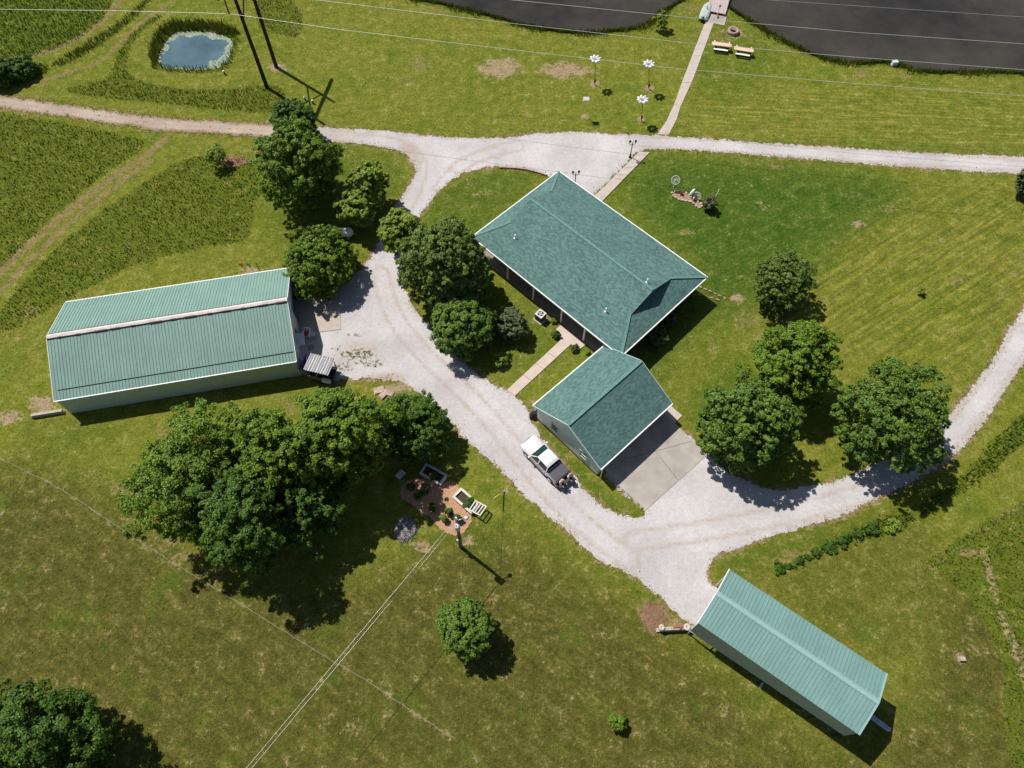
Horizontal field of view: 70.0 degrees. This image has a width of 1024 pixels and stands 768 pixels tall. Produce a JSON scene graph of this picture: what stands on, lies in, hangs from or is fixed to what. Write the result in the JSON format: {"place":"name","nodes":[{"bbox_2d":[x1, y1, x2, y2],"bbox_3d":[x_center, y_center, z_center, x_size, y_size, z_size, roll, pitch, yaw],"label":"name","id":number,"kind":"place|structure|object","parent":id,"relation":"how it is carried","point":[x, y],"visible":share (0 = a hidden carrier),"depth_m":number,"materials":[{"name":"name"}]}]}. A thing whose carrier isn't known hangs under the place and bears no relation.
{"place":"outdoors","nodes":[
{"label":"outdoors","id":0,"kind":"place"},
{"bbox_2d":[14,62,47,81],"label":"tall grass","id":1,"kind":"structure","parent":0,"point":[39,70],"depth_m":89.79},
{"bbox_2d":[0,0,110,59],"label":"tall grass","id":2,"kind":"structure","parent":0,"point":[44,26],"depth_m":94.28,"materials":[{"name":"plant"}]},
{"bbox_2d":[51,0,149,65],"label":"tall grass","id":3,"kind":"structure","parent":0,"point":[76,50],"depth_m":92.45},
{"bbox_2d":[0,157,259,331],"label":"tall grass","id":4,"kind":"structure","parent":0,"point":[111,254],"depth_m":77.52,"materials":[{"name":"plant"}]},
{"bbox_2d":[0,95,274,136],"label":"dirt track","id":5,"kind":"structure","parent":0,"point":[144,121],"depth_m":85.71,"materials":[{"name":"gravel"}]},
{"bbox_2d":[66,14,284,111],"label":"tall grass","id":6,"kind":"structure","parent":0,"point":[173,92],"depth_m":87.92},
{"bbox_2d":[145,16,238,71],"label":"pond reeds","id":7,"kind":"object","parent":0,"point":[225,29],"visible":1,"depth_m":93.03,"materials":[{"name":"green plant"}]},
{"bbox_2d":[158,31,232,69],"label":"lily pads","id":8,"kind":"object","parent":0,"point":[209,35],"visible":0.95,"depth_m":92.94,"materials":[{"name":"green plant"}]},
{"bbox_2d":[159,31,232,69],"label":"pond water","id":9,"kind":"structure","parent":0,"point":[201,50],"depth_m":91.92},
{"bbox_2d":[254,0,302,36],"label":"tall grass","id":10,"kind":"structure","parent":0,"point":[280,16],"depth_m":94.84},
{"bbox_2d":[0,0,1023,767],"bbox_3d":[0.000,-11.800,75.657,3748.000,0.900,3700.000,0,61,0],"label":"ground","id":11,"kind":"structure","parent":0,"point":[644,610],"depth_m":66.22,"materials":[{"name":"plant"}]},
{"bbox_2d":[0,57,13,87],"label":"bush","id":12,"kind":"object","parent":11,"relation":"on","point":[6,76],"visible":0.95,"depth_m":87.31,"materials":[{"name":"green plant"}]},
{"bbox_2d":[6,54,36,81],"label":"bush","id":13,"kind":"object","parent":11,"relation":"on","point":[24,67],"visible":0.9,"depth_m":88.10,"materials":[{"name":"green plant"}]},
{"bbox_2d":[30,409,64,417],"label":"timber wall","id":14,"kind":"structure","parent":11,"relation":"on","point":[46,413],"depth_m":66.71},
{"bbox_2d":[0,677,122,767],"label":"leafy tree","id":15,"kind":"object","parent":11,"relation":"on","point":[53,729],"visible":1,"depth_m":48.10,"materials":[{"name":"green plant"}]},
{"bbox_2d":[0,111,143,265],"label":"tall grass","id":16,"kind":"structure","parent":11,"relation":"on","point":[40,155],"depth_m":82.23,"materials":[{"name":"plant"}]},
{"bbox_2d":[46,268,304,413],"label":"metal shed","id":17,"kind":"structure","parent":11,"relation":"on","point":[117,349],"depth_m":66.47,"materials":[{"name":"green"}]},
{"bbox_2d":[290,277,297,309],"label":"sliding door","id":18,"kind":"structure","parent":17,"relation":"in","point":[291,284],"depth_m":70.70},
{"bbox_2d":[114,397,274,544],"bbox_3d":[-25.327,7.598,57.763,10.557,11.791,12.188,41,68,20],"label":"leafy tree","id":19,"kind":"object","parent":11,"relation":"on","point":[173,471],"visible":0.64,"depth_m":54.60,"materials":[{"name":"green plant"}]},
{"bbox_2d":[203,143,226,168],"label":"sapling","id":20,"kind":"object","parent":11,"relation":"on","point":[208,156],"visible":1,"depth_m":80.58,"materials":[{"name":"green plant"}]},
{"bbox_2d":[2,459,458,740],"bbox_3d":[-24.588,16.291,59.491,47.273,0.064,0.501,25,64,13],"label":"ground cable","id":21,"kind":"object","parent":11,"relation":"on","point":[244,605],"visible":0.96,"depth_m":58.44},
{"bbox_2d":[176,466,295,576],"bbox_3d":[-20.419,10.674,56.526,7.731,10.973,8.366,-39,68,-19],"label":"leafy tree","id":22,"kind":"object","parent":11,"relation":"on","point":[242,535],"visible":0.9,"depth_m":53.40,"materials":[{"name":"green plant"}]},
{"bbox_2d":[217,0,277,88],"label":"transmission pole","id":23,"kind":"object","parent":11,"relation":"on","point":[259,66],"visible":1,"depth_m":84.53,"materials":[{"name":"brown wood"}]},
{"bbox_2d":[3,9,1018,95],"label":"conductor","id":24,"kind":"object","parent":23,"relation":"attached to","point":[508,49],"visible":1,"depth_m":73.50,"materials":[{"name":"metal"}]},
{"bbox_2d":[320,0,1022,69],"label":"conductor","id":25,"kind":"object","parent":23,"relation":"attached to","point":[675,41],"visible":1,"depth_m":74.02,"materials":[{"name":"metal"}]},
{"bbox_2d":[214,400,326,504],"bbox_3d":[-18.963,5.873,59.240,8.375,10.880,9.377,-25,64,-13],"label":"leafy tree","id":26,"kind":"object","parent":11,"relation":"on","point":[271,459],"visible":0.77,"depth_m":55.63,"materials":[{"name":"green plant"}]},
{"bbox_2d":[268,97,319,135],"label":"leafy tree","id":27,"kind":"object","parent":11,"relation":"on","point":[288,107],"visible":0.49,"depth_m":79.70,"materials":[{"name":"green plant"}]},
{"bbox_2d":[248,115,344,219],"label":"leafy tree","id":28,"kind":"object","parent":11,"relation":"on","point":[287,168],"visible":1,"depth_m":72.90,"materials":[{"name":"green plant"}]},
{"bbox_2d":[272,461,350,561],"bbox_3d":[-16.374,9.728,59.107,6.525,7.376,8.883,0,61,0],"label":"leafy tree","id":29,"kind":"object","parent":11,"relation":"on","point":[322,505],"visible":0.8,"depth_m":57.38,"materials":[{"name":"green plant"}]},
{"bbox_2d":[292,294,340,332],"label":"shed slab","id":30,"kind":"structure","parent":11,"relation":"on","point":[316,315],"depth_m":72.40,"materials":[{"name":"beige concrete"}]},
{"bbox_2d":[282,224,358,300],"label":"leafy tree","id":31,"kind":"object","parent":11,"relation":"on","point":[316,263],"visible":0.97,"depth_m":71.09,"materials":[{"name":"green plant"}]},
{"bbox_2d":[325,227,352,239],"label":"propane tank","id":32,"kind":"object","parent":11,"relation":"on","point":[347,233],"visible":0.48,"depth_m":76.13,"materials":[{"name":"metal"}]},
{"bbox_2d":[284,387,405,483],"bbox_3d":[-13.834,4.306,60.189,8.637,10.740,8.121,17,62,9],"label":"leafy tree","id":33,"kind":"object","parent":11,"relation":"on","point":[352,438],"visible":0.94,"depth_m":56.65,"materials":[{"name":"green plant"}]},
{"bbox_2d":[332,188,375,228],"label":"leafy tree","id":34,"kind":"object","parent":11,"relation":"on","point":[355,206],"visible":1,"depth_m":74.32,"materials":[{"name":"green plant"}]},
{"bbox_2d":[345,159,389,207],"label":"leafy tree","id":35,"kind":"object","parent":11,"relation":"on","point":[370,179],"visible":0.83,"depth_m":75.03,"materials":[{"name":"green plant"}]},
{"bbox_2d":[373,386,384,395],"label":"stone slab","id":36,"kind":"structure","parent":11,"relation":"on","point":[378,390],"depth_m":68.10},
{"bbox_2d":[395,469,405,479],"bbox_3d":[-9.752,7.959,64.047,0.550,0.250,0.800,35,67,18],"label":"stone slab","id":37,"kind":"object","parent":11,"relation":"on","point":[400,474],"visible":1,"depth_m":63.93,"materials":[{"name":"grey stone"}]},
{"bbox_2d":[376,207,426,255],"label":"leafy tree","id":38,"kind":"object","parent":11,"relation":"on","point":[395,230],"visible":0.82,"depth_m":71.64,"materials":[{"name":"green plant"}]},
{"bbox_2d":[394,513,417,544],"bbox_3d":[-9.004,12.171,61.681,2.350,0.477,2.568,-35,67,-18],"label":"brush pile","id":39,"kind":"object","parent":11,"relation":"on","point":[405,528],"visible":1,"depth_m":61.58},
{"bbox_2d":[377,389,451,465],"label":"leafy tree","id":40,"kind":"object","parent":11,"relation":"on","point":[418,430],"visible":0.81,"depth_m":62.16,"materials":[{"name":"green plant"}]},
{"bbox_2d":[419,463,446,486],"bbox_3d":[-6.865,7.955,63.912,2.207,0.490,1.148,27,65,14],"label":"raised planter","id":41,"kind":"object","parent":11,"relation":"on","point":[427,469],"visible":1,"depth_m":63.79,"materials":[{"name":"grey wood"}]},
{"bbox_2d":[400,478,471,535],"bbox_3d":[-6.159,9.950,63.063,6.966,0.001,4.057,34,66,17],"label":"mulch bed","id":42,"kind":"object","parent":11,"relation":"on","point":[441,498],"visible":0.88,"depth_m":62.97,"materials":[{"name":"brown wood"}]},
{"bbox_2d":[413,490,422,499],"bbox_3d":[-8.056,9.531,62.893,0.931,0.743,0.851,0,61,0],"label":"potted shrub","id":43,"kind":"object","parent":42,"relation":"on","point":[417,495],"visible":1,"depth_m":62.79,"materials":[{"name":"green plant"}]},
{"bbox_2d":[420,483,428,493],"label":"potted shrub","id":44,"kind":"object","parent":42,"relation":"on","point":[424,488],"visible":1,"depth_m":62.97,"materials":[{"name":"green plant"}]},
{"bbox_2d":[428,502,435,511],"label":"potted shrub","id":45,"kind":"object","parent":42,"relation":"on","point":[432,506],"visible":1,"depth_m":61.93,"materials":[{"name":"green plant"}]},
{"bbox_2d":[444,508,453,515],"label":"potted shrub","id":46,"kind":"object","parent":42,"relation":"on","point":[449,511],"visible":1,"depth_m":61.78,"materials":[{"name":"green plant"}]},
{"bbox_2d":[394,214,495,310],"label":"maple tree","id":47,"kind":"object","parent":11,"relation":"on","point":[445,261],"visible":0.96,"depth_m":67.01,"materials":[{"name":"green plant"}]},
{"bbox_2d":[454,516,468,548],"bbox_3d":[-3.906,11.819,57.989,1.292,7.308,0.698,-39,68,-19],"label":"utility pole","id":48,"kind":"object","parent":11,"relation":"on","point":[457,529],"visible":1,"depth_m":55.46,"materials":[{"name":"grey wood"}]},
{"bbox_2d":[247,523,451,766],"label":"service wire","id":49,"kind":"object","parent":48,"relation":"attached to","point":[347,647],"visible":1,"depth_m":50.61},
{"bbox_2d":[255,526,453,763],"bbox_3d":[-12.169,19.546,50.342,0.020,0.330,25.715,34,66,17],"label":"service wire","id":50,"kind":"object","parent":48,"relation":"attached to","point":[352,647],"visible":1,"depth_m":50.86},
{"bbox_2d":[428,287,497,361],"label":"leafy tree","id":51,"kind":"object","parent":11,"relation":"on","point":[463,324],"visible":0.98,"depth_m":67.14,"materials":[{"name":"green plant"}]},
{"bbox_2d":[452,488,478,514],"bbox_3d":[-3.923,10.072,62.738,2.280,0.490,1.158,39,68,19],"label":"raised planter","id":52,"kind":"object","parent":11,"relation":"on","point":[460,495],"visible":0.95,"depth_m":62.72,"materials":[{"name":"white wood"}]},
{"bbox_2d":[435,596,497,661],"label":"leafy tree","id":53,"kind":"object","parent":11,"relation":"on","point":[466,632],"visible":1,"depth_m":54.36,"materials":[{"name":"green plant"}]},
{"bbox_2d":[469,500,486,518],"bbox_3d":[-2.876,10.620,62.130,1.271,1.021,1.066,29,65,15],"label":"slatted frame","id":54,"kind":"object","parent":11,"relation":"on","point":[477,508],"visible":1,"depth_m":61.88,"materials":[{"name":"white wood"}]},
{"bbox_2d":[491,350,507,366],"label":"bush","id":55,"kind":"object","parent":11,"relation":"on","point":[499,359],"visible":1,"depth_m":68.94,"materials":[{"name":"green plant"}]},
{"bbox_2d":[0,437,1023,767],"bbox_3d":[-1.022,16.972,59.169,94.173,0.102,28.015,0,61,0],"label":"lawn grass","id":56,"kind":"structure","parent":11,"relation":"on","point":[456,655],"depth_m":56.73,"materials":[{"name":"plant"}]},
{"bbox_2d":[0,93,1023,616],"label":"verge grass","id":57,"kind":"structure","parent":11,"relation":"on","point":[420,217],"depth_m":83.85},
{"bbox_2d":[496,306,529,342],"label":"shrub","id":58,"kind":"object","parent":11,"relation":"on","point":[512,324],"visible":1,"depth_m":69.20,"materials":[{"name":"green plant"}]},
{"bbox_2d":[26,13,1023,583],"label":"lawn grass","id":59,"kind":"structure","parent":11,"relation":"on","point":[694,249],"depth_m":78.57,"materials":[{"name":"plant"}]},
{"bbox_2d":[529,408,537,417],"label":"barbecue grill","id":60,"kind":"object","parent":11,"relation":"on","point":[533,412],"visible":0.66,"depth_m":66.25,"materials":[{"name":"black metal"}]},
{"bbox_2d":[533,309,547,324],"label":"air conditioner","id":61,"kind":"object","parent":11,"relation":"on","point":[540,318],"visible":1,"depth_m":71.40,"materials":[{"name":"metal"}]},
{"bbox_2d":[507,325,585,395],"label":"side walkway","id":62,"kind":"structure","parent":11,"relation":"on","point":[567,338],"depth_m":69.87,"materials":[{"name":"concrete"}]},
{"bbox_2d":[475,171,707,354],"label":"house","id":63,"kind":"structure","parent":11,"relation":"on","point":[592,271],"depth_m":70.73,"materials":[{"name":"green"}]},
{"bbox_2d":[589,55,600,82],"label":"gourd rack","id":64,"kind":"object","parent":11,"relation":"on","point":[592,58],"visible":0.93,"depth_m":85.59,"materials":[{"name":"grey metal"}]},
{"bbox_2d":[532,345,672,477],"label":"garage","id":65,"kind":"structure","parent":11,"relation":"on","point":[601,409],"depth_m":63.58,"materials":[{"name":"green"}]},
{"bbox_2d":[608,713,626,731],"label":"sapling","id":66,"kind":"object","parent":11,"relation":"on","point":[616,722],"visible":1,"depth_m":53.62,"materials":[{"name":"green plant"}]},
{"bbox_2d":[594,151,649,200],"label":"front walkway","id":67,"kind":"structure","parent":11,"relation":"on","point":[612,184],"depth_m":81.27,"materials":[{"name":"concrete"}]},
{"bbox_2d":[637,95,648,120],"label":"gourd rack","id":68,"kind":"object","parent":11,"relation":"on","point":[641,98],"visible":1,"depth_m":82.87,"materials":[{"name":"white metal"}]},
{"bbox_2d":[643,59,654,87],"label":"gourd rack","id":69,"kind":"object","parent":11,"relation":"on","point":[647,62],"visible":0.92,"depth_m":85.18,"materials":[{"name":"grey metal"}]},
{"bbox_2d":[604,413,706,509],"bbox_3d":[12.185,6.225,65.180,8.511,0.150,6.973,-37,67,-19],"label":"garage apron","id":70,"kind":"object","parent":11,"relation":"on","point":[647,480],"visible":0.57,"depth_m":64.74,"materials":[{"name":"concrete"}]},
{"bbox_2d":[647,325,669,346],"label":"shrub","id":71,"kind":"object","parent":11,"relation":"on","point":[660,338],"visible":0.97,"depth_m":69.74,"materials":[{"name":"green plant"}]},
{"bbox_2d":[651,10,669,29],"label":"sapling","id":72,"kind":"object","parent":11,"relation":"on","point":[661,20],"visible":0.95,"depth_m":92.16,"materials":[{"name":"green plant"}]},
{"bbox_2d":[301,127,1023,625],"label":"gravel drive","id":73,"kind":"structure","parent":11,"relation":"on","point":[689,527],"depth_m":68.15,"materials":[{"name":"gravel"}]},
{"bbox_2d":[302,327,310,338],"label":"garden chair","id":74,"kind":"object","parent":73,"relation":"on","point":[307,333],"visible":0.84,"depth_m":70.66,"materials":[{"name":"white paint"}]},
{"bbox_2d":[304,353,337,383],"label":"covered trailer","id":75,"kind":"object","parent":73,"relation":"on","point":[321,369],"visible":1,"depth_m":67.58,"materials":[{"name":"metal"}]},
{"bbox_2d":[520,435,570,487],"bbox_3d":[3.007,6.654,63.916,2.280,1.745,5.310,-37,67,-18],"label":"pickup truck","id":76,"kind":"object","parent":73,"relation":"on","point":[549,464],"visible":0.99,"depth_m":63.34,"materials":[{"name":"white paint"}]},
{"bbox_2d":[664,312,676,326],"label":"shrub","id":77,"kind":"object","parent":11,"relation":"on","point":[670,320],"visible":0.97,"depth_m":71.08,"materials":[{"name":"green plant"}]},
{"bbox_2d":[664,406,681,422],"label":"garage side pad","id":78,"kind":"object","parent":11,"relation":"on","point":[672,414],"visible":0.45,"depth_m":66.95,"materials":[{"name":"concrete"}]},
{"bbox_2d":[323,126,1023,622],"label":"verge grass","id":79,"kind":"structure","parent":11,"relation":"on","point":[689,434],"depth_m":71.11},
{"bbox_2d":[656,625,693,631],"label":"timber wall","id":80,"kind":"structure","parent":11,"relation":"on","point":[669,629],"depth_m":57.34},
{"bbox_2d":[674,301,684,311],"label":"shrub","id":81,"kind":"object","parent":11,"relation":"on","point":[680,306],"visible":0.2,"depth_m":71.81,"materials":[{"name":"green plant"}]},
{"bbox_2d":[657,22,712,134],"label":"lake walkway","id":82,"kind":"structure","parent":11,"relation":"on","point":[666,128],"depth_m":89.28,"materials":[{"name":"concrete"}]},
{"bbox_2d":[672,191,700,207],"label":"flower bed soil","id":83,"kind":"structure","parent":11,"relation":"on","point":[684,196],"depth_m":79.85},
{"bbox_2d":[698,2,711,22],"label":"rowing boat","id":84,"kind":"object","parent":11,"relation":"on","point":[704,14],"visible":0.99,"depth_m":94.71,"materials":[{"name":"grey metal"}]},
{"bbox_2d":[702,195,717,212],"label":"shrub","id":85,"kind":"object","parent":11,"relation":"on","point":[709,203],"visible":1,"depth_m":77.93,"materials":[{"name":"green plant"}]},
{"bbox_2d":[405,0,1023,78],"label":"shore grass","id":86,"kind":"structure","parent":11,"relation":"on","point":[509,20],"depth_m":93.24,"materials":[{"name":"plant"}]},
{"bbox_2d":[704,0,729,25],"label":"dock","id":87,"kind":"object","parent":11,"relation":"on","point":[715,8],"visible":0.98,"depth_m":95.08,"materials":[{"name":"wood"}]},
{"bbox_2d":[712,40,731,52],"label":"picnic table","id":88,"kind":"object","parent":11,"relation":"on","point":[726,45],"visible":0.98,"depth_m":91.17,"materials":[{"name":"white paint"}]},
{"bbox_2d":[727,26,738,35],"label":"fire pit","id":89,"kind":"object","parent":11,"relation":"on","point":[732,30],"visible":1,"depth_m":93.19,"materials":[{"name":"brown stone"}]},
{"bbox_2d":[734,45,753,57],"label":"picnic table","id":90,"kind":"object","parent":11,"relation":"on","point":[737,48],"visible":0.97,"depth_m":90.71,"materials":[{"name":"white paint"}]},
{"bbox_2d":[694,372,806,473],"bbox_3d":[19.911,3.557,61.403,8.976,9.343,7.846,0,61,0],"label":"maple tree","id":91,"kind":"object","parent":11,"relation":"on","point":[744,421],"visible":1,"depth_m":59.46,"materials":[{"name":"green plant"}]},
{"bbox_2d":[774,560,785,575],"bbox_3d":[21.984,15.086,60.044,0.984,0.541,1.343,0,61,0],"label":"shrub","id":92,"kind":"object","parent":11,"relation":"on","point":[778,567],"visible":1,"depth_m":59.93,"materials":[{"name":"green plant"}]},
{"bbox_2d":[752,247,819,315],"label":"leafy tree","id":93,"kind":"object","parent":11,"relation":"on","point":[783,281],"visible":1,"depth_m":69.67,"materials":[{"name":"green plant"}]},
{"bbox_2d":[687,569,887,736],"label":"open barn","id":94,"kind":"structure","parent":11,"relation":"on","point":[824,677],"depth_m":52.55,"materials":[{"name":"green metal"}]},
{"bbox_2d":[736,318,843,409],"bbox_3d":[24.614,-1.611,64.585,8.842,8.786,7.409,0,61,0],"label":"leafy tree","id":95,"kind":"object","parent":11,"relation":"on","point":[796,359],"visible":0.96,"depth_m":62.66,"materials":[{"name":"green plant"}]},
{"bbox_2d":[811,547,821,558],"bbox_3d":[25.226,14.003,60.660,0.804,0.513,0.982,-18,63,-10],"label":"shrub","id":96,"kind":"object","parent":11,"relation":"on","point":[816,553],"visible":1,"depth_m":60.55,"materials":[{"name":"green plant"}]},
{"bbox_2d":[821,540,837,553],"bbox_3d":[26.376,13.532,60.854,1.417,0.631,1.288,0,61,0],"label":"shrub","id":97,"kind":"object","parent":11,"relation":"on","point":[830,546],"visible":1,"depth_m":60.72,"materials":[{"name":"green plant"}]},
{"bbox_2d":[837,533,851,549],"bbox_3d":[27.771,13.044,61.132,1.020,0.617,1.647,30,65,16],"label":"shrub","id":98,"kind":"object","parent":11,"relation":"on","point":[843,539],"visible":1,"depth_m":60.96,"materials":[{"name":"green plant"}]},
{"bbox_2d":[852,527,863,539],"bbox_3d":[29.027,12.541,61.408,0.984,0.622,1.112,0,61,0],"label":"shrub","id":99,"kind":"object","parent":11,"relation":"on","point":[856,534],"visible":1,"depth_m":61.29,"materials":[{"name":"green plant"}]},
{"bbox_2d":[865,520,879,534],"bbox_3d":[30.368,12.130,61.604,1.239,0.679,1.386,14,62,8],"label":"shrub","id":100,"kind":"object","parent":11,"relation":"on","point":[873,527],"visible":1,"depth_m":61.48,"materials":[{"name":"green plant"}]},
{"bbox_2d":[870,715,890,731],"bbox_3d":[26.237,24.536,54.532,3.901,0.820,1.400,35,67,18],"label":"boat trailer","id":101,"kind":"object","parent":11,"relation":"on","point":[880,723],"visible":0.19,"depth_m":53.84,"materials":[{"name":"blue metal"}]},
{"bbox_2d":[830,355,951,475],"bbox_3d":[32.265,2.572,61.906,10.102,9.419,10.862,0,61,0],"label":"maple tree","id":102,"kind":"object","parent":11,"relation":"on","point":[912,422],"visible":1,"depth_m":59.86,"materials":[{"name":"green plant"}]},
{"bbox_2d":[883,518,901,533],"bbox_3d":[32.064,11.950,61.670,1.682,0.738,1.254,-18,63,-10],"label":"shrub","id":103,"kind":"object","parent":11,"relation":"on","point":[896,524],"visible":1,"depth_m":61.56,"materials":[{"name":"green plant"}]},
{"bbox_2d":[1015,168,1023,197],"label":"leafy tree","id":104,"kind":"object","parent":11,"relation":"on","point":[1019,188],"visible":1,"depth_m":78.61,"materials":[{"name":"green plant"}]},
{"bbox_2d":[434,0,1023,71],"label":"lake water","id":105,"kind":"structure","parent":0,"point":[828,16],"depth_m":94.74,"materials":[{"name":"liquid"}]},
{"bbox_2d":[517,0,1020,43],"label":"conductor","id":106,"kind":"object","parent":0,"point":[768,24],"visible":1,"depth_m":75.41,"materials":[{"name":"metal"}]},
{"bbox_2d":[784,512,914,569],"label":"tall grass","id":107,"kind":"structure","parent":0,"point":[879,518],"depth_m":61.52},
{"bbox_2d":[774,0,1017,16],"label":"shield wire","id":108,"kind":"object","parent":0,"point":[895,8],"visible":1,"depth_m":71.90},
{"bbox_2d":[916,415,1023,514],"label":"tall grass","id":109,"kind":"structure","parent":0,"point":[938,499],"depth_m":64.36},
{"bbox_2d":[929,501,1023,767],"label":"tall grass","id":110,"kind":"structure","parent":0,"point":[1015,575],"depth_m":59.55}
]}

